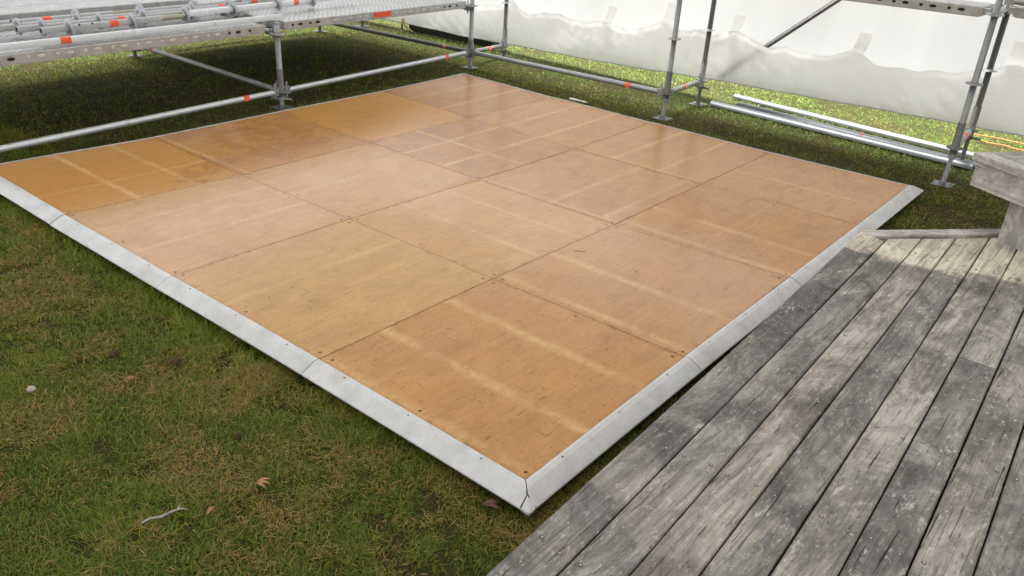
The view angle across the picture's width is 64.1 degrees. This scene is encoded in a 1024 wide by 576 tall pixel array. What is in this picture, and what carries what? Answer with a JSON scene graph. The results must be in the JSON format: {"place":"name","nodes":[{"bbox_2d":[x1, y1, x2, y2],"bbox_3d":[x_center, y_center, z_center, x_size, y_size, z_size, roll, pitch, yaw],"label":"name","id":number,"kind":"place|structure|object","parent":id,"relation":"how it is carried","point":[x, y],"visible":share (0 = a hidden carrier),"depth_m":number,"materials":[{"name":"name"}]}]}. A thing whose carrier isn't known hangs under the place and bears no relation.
{"place":"outdoors","nodes":[
{"label":"outdoors","id":0,"kind":"place"},
{"bbox_2d":[0,19,1023,575],"bbox_3d":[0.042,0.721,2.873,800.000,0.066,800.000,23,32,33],"label":"ground","id":1,"kind":"structure","parent":0,"point":[544,57],"depth_m":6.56,"materials":[{"name":"green plant"}]},
{"bbox_2d":[26,386,35,392],"bbox_3d":[-1.931,0.406,3.286,0.036,0.023,0.036,23,32,33],"label":"stone","id":2,"kind":"object","parent":1,"relation":"on","point":[31,388],"visible":1,"depth_m":3.28,"materials":[{"name":"white stone"}]},
{"bbox_2d":[108,349,118,357],"bbox_3d":[-1.724,0.286,3.542,0.041,0.035,0.044,23,32,33],"label":"seed pod","id":3,"kind":"object","parent":1,"relation":"on","point":[113,353],"visible":1,"depth_m":3.53,"materials":[{"name":"brown plant"}]},
{"bbox_2d":[141,503,186,523],"bbox_3d":[-1.146,0.742,2.691,0.144,0.016,0.031,-13,31,-30],"label":"twig","id":4,"kind":"object","parent":1,"relation":"on","point":[164,515],"visible":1,"depth_m":2.69,"materials":[{"name":"grey wood"}]},
{"bbox_2d":[171,357,180,365],"bbox_3d":[-1.443,0.317,3.516,0.046,0.035,0.044,23,32,33],"label":"seed pod","id":5,"kind":"object","parent":1,"relation":"on","point":[175,361],"visible":1,"depth_m":3.50,"materials":[{"name":"brown plant"}]},
{"bbox_2d":[206,506,215,515],"bbox_3d":[-0.997,0.736,2.710,0.016,0.017,0.045,17,29,25],"label":"leaf","id":6,"kind":"object","parent":1,"relation":"on","point":[210,508],"visible":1,"depth_m":2.71,"materials":[{"name":"brown plant"}]},
{"bbox_2d":[233,432,242,439],"bbox_3d":[-1.035,0.560,3.086,0.031,0.027,0.034,23,32,33],"label":"seed pod","id":7,"kind":"object","parent":1,"relation":"on","point":[237,435],"visible":0.97,"depth_m":3.08,"materials":[{"name":"brown plant"}]},
{"bbox_2d":[255,477,270,489],"bbox_3d":[-0.858,0.677,2.846,0.055,0.017,0.053,23,32,33],"label":"leaf","id":8,"kind":"object","parent":1,"relation":"on","point":[260,481],"visible":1,"depth_m":2.84,"materials":[{"name":"brown plant"}]},
{"bbox_2d":[409,24,498,46],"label":"beam","id":9,"kind":"structure","parent":1,"relation":"on","point":[450,36],"depth_m":10.76,"materials":[{"name":"black metal"}]},
{"bbox_2d":[0,73,923,515],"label":"dance floor","id":10,"kind":"structure","parent":1,"relation":"on","point":[410,263],"depth_m":4.65,"materials":[{"name":"brown wood"}]},
{"bbox_2d":[481,499,501,509],"bbox_3d":[-0.071,0.744,2.812,0.068,0.017,0.040,6,26,5],"label":"leaf","id":11,"kind":"object","parent":1,"relation":"on","point":[490,502],"visible":1,"depth_m":2.81,"materials":[{"name":"brown plant"}]},
{"bbox_2d":[0,0,1023,188],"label":"scaffolding","id":12,"kind":"object","parent":1,"relation":"on","point":[279,90],"visible":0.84,"depth_m":7.43,"materials":[{"name":"metal"}]},
{"bbox_2d":[0,0,98,7],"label":"scaffold plank","id":13,"kind":"object","parent":12,"relation":"on","point":[15,3],"visible":0.23,"depth_m":6.84,"materials":[{"name":"metal"}]},
{"bbox_2d":[0,0,189,20],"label":"scaffold plank","id":14,"kind":"object","parent":12,"relation":"on","point":[19,12],"visible":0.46,"depth_m":6.79,"materials":[{"name":"metal"}]},
{"bbox_2d":[0,14,216,36],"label":"scaffold plank","id":15,"kind":"object","parent":12,"relation":"on","point":[7,33],"depth_m":6.15,"materials":[{"name":"metal"}]},
{"bbox_2d":[0,9,133,24],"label":"scaffold post","id":16,"kind":"object","parent":15,"relation":"on","point":[44,18],"visible":0.49,"depth_m":6.34,"materials":[{"name":"metal"}]},
{"bbox_2d":[136,0,282,10],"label":"scaffold post","id":17,"kind":"object","parent":15,"relation":"on","point":[194,2],"visible":0.27,"depth_m":7.25,"materials":[{"name":"metal"}]},
{"bbox_2d":[0,15,234,43],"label":"scaffold plank","id":18,"kind":"object","parent":12,"relation":"on","point":[19,38],"visible":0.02,"depth_m":6.43,"materials":[{"name":"metal"}]},
{"bbox_2d":[15,5,227,35],"bbox_3d":[-2.994,-2.172,6.570,0.122,0.124,1.927,20,30,29],"label":"scaffold post","id":19,"kind":"object","parent":18,"relation":"on","point":[98,17],"visible":0.52,"depth_m":6.28,"materials":[{"name":"metal"}]},
{"bbox_2d":[0,0,249,34],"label":"scaffold post","id":20,"kind":"object","parent":18,"relation":"on","point":[17,22],"visible":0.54,"depth_m":6.34,"materials":[{"name":"metal"}]},
{"bbox_2d":[179,0,332,21],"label":"scaffold post","id":21,"kind":"object","parent":18,"relation":"on","point":[232,8],"visible":0.94,"depth_m":7.21,"materials":[{"name":"metal"}]},
{"bbox_2d":[0,23,265,66],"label":"scaffold plank","id":22,"kind":"object","parent":12,"relation":"on","point":[53,52],"visible":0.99,"depth_m":6.11,"materials":[{"name":"metal"}]},
{"bbox_2d":[39,13,183,35],"bbox_3d":[-3.038,-2.034,6.285,0.122,0.123,1.160,20,31,30],"label":"scaffold post","id":23,"kind":"object","parent":22,"relation":"on","point":[69,28],"visible":0.98,"depth_m":6.21,"materials":[{"name":"metal"}]},
{"bbox_2d":[0,14,282,50],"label":"scaffold tube","id":24,"kind":"object","parent":22,"relation":"on","point":[84,38],"visible":1,"depth_m":6.15,"materials":[{"name":"metal"}]},
{"bbox_2d":[196,0,223,2],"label":"scaffold plank","id":25,"kind":"object","parent":12,"relation":"on","point":[200,1],"depth_m":7.95,"materials":[{"name":"metal"}]},
{"bbox_2d":[217,0,356,17],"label":"scaffold plank","id":26,"kind":"object","parent":12,"relation":"on","point":[236,16],"visible":0.01,"depth_m":7.91,"materials":[{"name":"metal"}]},
{"bbox_2d":[238,0,416,23],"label":"scaffold plank","id":27,"kind":"object","parent":12,"relation":"on","point":[317,7],"visible":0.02,"depth_m":7.92,"materials":[{"name":"metal"}]},
{"bbox_2d":[261,0,465,29],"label":"scaffold plank","id":28,"kind":"object","parent":12,"relation":"on","point":[324,17],"visible":0.99,"depth_m":7.88,"materials":[{"name":"metal"}]},
{"bbox_2d":[845,0,993,16],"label":"scaffold plank","id":29,"kind":"object","parent":12,"relation":"on","point":[967,8],"visible":0.98,"depth_m":6.21,"materials":[{"name":"metal"}]},
{"bbox_2d":[960,0,1003,6],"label":"scaffold plank","id":30,"kind":"object","parent":12,"relation":"on","point":[991,2],"visible":0.02,"depth_m":6.38,"materials":[{"name":"metal"}]},
{"bbox_2d":[1008,5,1023,18],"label":"scaffold plank","id":31,"kind":"object","parent":12,"relation":"on","point":[1016,11],"visible":0.95,"depth_m":5.90,"materials":[{"name":"metal"}]},
{"bbox_2d":[465,0,1023,73],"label":"marquee","id":32,"kind":"object","parent":1,"relation":"on","point":[916,40],"visible":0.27,"depth_m":7.58,"materials":[{"name":"white fabric"}]},
{"bbox_2d":[383,0,1023,135],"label":"plastic skirt","id":33,"kind":"object","parent":32,"relation":"attached to","point":[855,76],"visible":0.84,"depth_m":8.06,"materials":[{"name":"white plastic"}]},
{"bbox_2d":[401,18,412,32],"bbox_3d":[-1.412,-3.538,11.034,0.240,0.158,0.072,23,32,33],"label":"strap","id":34,"kind":"object","parent":33,"relation":"hanging from","point":[403,21],"visible":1,"depth_m":11.05,"materials":[{"name":"yellow fabric"}]},
{"bbox_2d":[486,229,1023,575],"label":"timber deck","id":35,"kind":"structure","parent":1,"relation":"on","point":[745,451],"depth_m":2.73,"materials":[{"name":"wood"}]},
{"bbox_2d":[970,152,1023,251],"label":"bench","id":36,"kind":"object","parent":35,"relation":"on","point":[1000,174],"visible":1,"depth_m":4.45,"materials":[{"name":"grey wood"}]},
{"bbox_2d":[710,100,974,169],"bbox_3d":[2.947,-1.450,7.588,2.505,0.078,0.060,25,33,36],"label":"scaffold tube","id":37,"kind":"object","parent":1,"relation":"on","point":[873,142],"visible":1,"depth_m":7.47,"materials":[{"name":"metal"}]},
{"bbox_2d":[734,94,973,157],"bbox_3d":[3.346,-1.518,7.771,0.048,0.072,2.848,-21,35,-40],"label":"scaffold tube","id":38,"kind":"object","parent":1,"relation":"on","point":[854,125],"visible":0.81,"depth_m":7.84,"materials":[{"name":"grey metal"}]},
{"bbox_2d":[737,102,976,166],"bbox_3d":[3.148,-1.441,7.602,0.053,0.073,2.414,-21,35,-40],"label":"scaffold tube","id":39,"kind":"object","parent":1,"relation":"on","point":[760,109],"visible":0.51,"depth_m":7.72,"materials":[{"name":"metal"}]},
{"bbox_2d":[973,134,1023,150],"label":"extension cord","id":40,"kind":"object","parent":1,"relation":"on","point":[1000,144],"visible":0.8,"depth_m":7.65,"materials":[{"name":"plastic"}]}
]}

